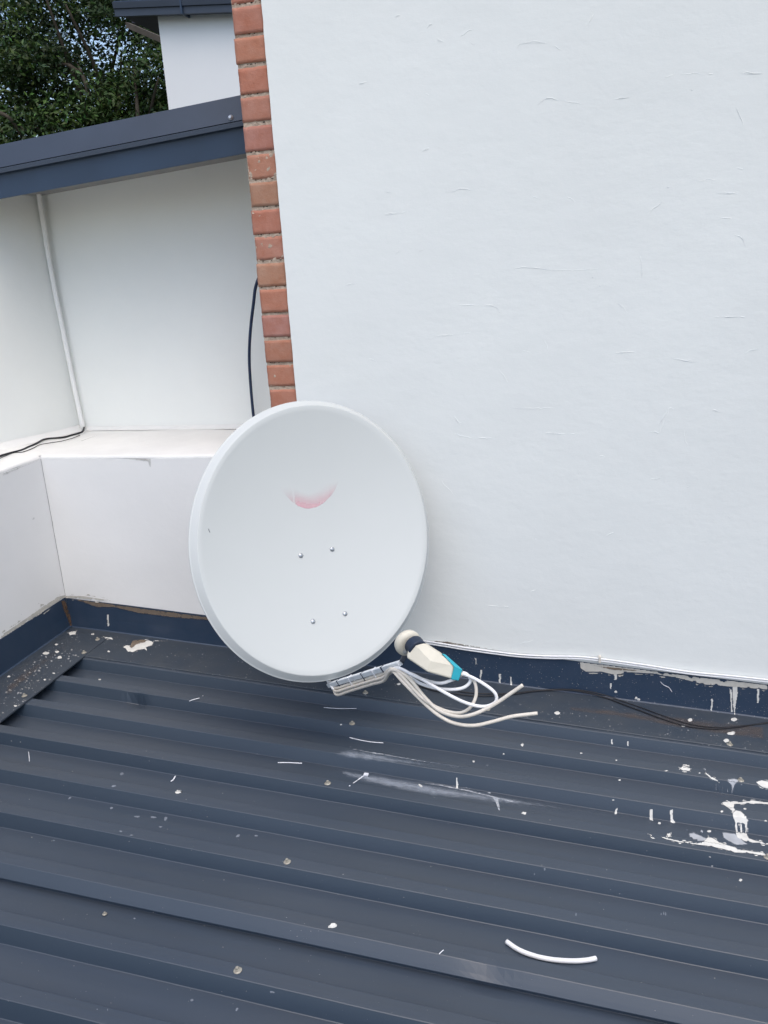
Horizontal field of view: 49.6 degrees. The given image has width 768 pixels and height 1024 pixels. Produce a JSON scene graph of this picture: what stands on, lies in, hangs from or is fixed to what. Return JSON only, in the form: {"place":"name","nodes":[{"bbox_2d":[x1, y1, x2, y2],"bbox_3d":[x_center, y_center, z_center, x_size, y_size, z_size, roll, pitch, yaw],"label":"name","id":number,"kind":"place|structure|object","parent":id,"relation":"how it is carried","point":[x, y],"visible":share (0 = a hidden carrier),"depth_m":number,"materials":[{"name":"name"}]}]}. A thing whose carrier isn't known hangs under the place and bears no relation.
{"place":"outdoors","nodes":[
{"label":"outdoors","id":0,"kind":"place"},
{"bbox_2d":[0,0,163,143],"label":"sky","id":1,"kind":"structure","parent":0,"point":[92,37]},
{"bbox_2d":[112,0,239,109],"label":"neighbour building","id":2,"kind":"structure","parent":0,"point":[195,38],"depth_m":7.12,"materials":[{"name":"white paint"}]},
{"bbox_3d":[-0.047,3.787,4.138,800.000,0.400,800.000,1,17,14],"label":"ground","id":3,"kind":"structure","parent":0,"visible":0},
{"bbox_2d":[0,0,168,144],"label":"tree","id":4,"kind":"object","parent":3,"relation":"on","point":[111,95],"visible":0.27,"depth_m":11.77,"materials":[{"name":"green plant"}]},
{"bbox_2d":[0,429,235,638],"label":"parapet wall","id":5,"kind":"structure","parent":3,"relation":"on","point":[97,517],"depth_m":3.23,"materials":[{"name":"white paint"}]},
{"bbox_2d":[0,435,79,458],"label":"ledge cable","id":6,"kind":"object","parent":5,"relation":"on","point":[38,445],"visible":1,"depth_m":3.41,"materials":[{"name":"plastic"}]},
{"bbox_2d":[0,427,84,456],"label":"ledge cable","id":7,"kind":"object","parent":5,"relation":"on","point":[36,443],"visible":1,"depth_m":3.52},
{"bbox_2d":[0,95,270,450],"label":"building","id":8,"kind":"structure","parent":5,"relation":"on","point":[148,220],"depth_m":3.43,"materials":[{"name":"white paint"}]},
{"bbox_2d":[36,194,84,428],"bbox_3d":[-1.384,-0.844,3.567,0.044,0.992,0.032,-17,21,-37],"label":"conduit pipe","id":9,"kind":"object","parent":8,"relation":"attached to","point":[57,303],"visible":0.98,"depth_m":3.55,"materials":[{"name":"white plastic"}]},
{"bbox_2d":[248,279,257,416],"bbox_3d":[-0.452,-0.820,3.255,0.316,1.031,0.122,10,21,38],"label":"hanging cable","id":10,"kind":"object","parent":8,"relation":"attached to","point":[249,345],"visible":0.46,"depth_m":3.32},
{"bbox_2d":[0,598,767,1023],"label":"metal roof","id":11,"kind":"structure","parent":5,"relation":"attached to","point":[244,870],"depth_m":2.25,"materials":[{"name":"grey metal"}]},
{"bbox_2d":[328,923,336,927],"bbox_3d":[-0.120,0.960,1.931,0.022,0.006,0.013,-13,19,-30],"label":"paint chip","id":12,"kind":"object","parent":11,"relation":"on","point":[332,925],"visible":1,"depth_m":1.93,"materials":[{"name":"white paint"}]},
{"bbox_2d":[505,939,596,963],"bbox_3d":[0.380,1.011,1.901,0.208,0.027,0.041,1,17,14],"label":"cable offcut","id":13,"kind":"object","parent":11,"relation":"on","point":[510,944],"visible":1,"depth_m":1.89,"materials":[{"name":"white plastic"}]},
{"bbox_2d":[419,686,767,728],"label":"roof cable","id":14,"kind":"object","parent":11,"relation":"on","point":[609,699],"visible":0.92,"depth_m":2.91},
{"bbox_2d":[456,689,765,727],"bbox_3d":[0.790,0.666,2.875,1.337,0.093,0.109,1,17,14],"label":"roof cable","id":15,"kind":"object","parent":11,"relation":"on","point":[611,697],"visible":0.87,"depth_m":2.92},
{"bbox_2d":[231,0,767,684],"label":"plastered wall","id":16,"kind":"structure","parent":3,"relation":"on","point":[513,270],"depth_m":2.62,"materials":[{"name":"white paint"}]},
{"bbox_2d":[188,400,537,726],"bbox_3d":[0.012,0.123,2.448,1.148,0.845,0.772,6,19,29],"label":"satellite dish","id":17,"kind":"object","parent":16,"relation":"attached to","point":[308,542],"visible":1,"depth_m":2.55,"materials":[{"name":"white metal"}]},
{"bbox_2d":[423,640,767,680],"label":"wall cable","id":18,"kind":"object","parent":16,"relation":"attached to","point":[597,658],"depth_m":2.90,"materials":[{"name":"white plastic"}]},
{"bbox_2d":[425,642,767,682],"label":"wall cable","id":19,"kind":"object","parent":16,"relation":"attached to","point":[601,661],"depth_m":2.89,"materials":[{"name":"white plastic"}]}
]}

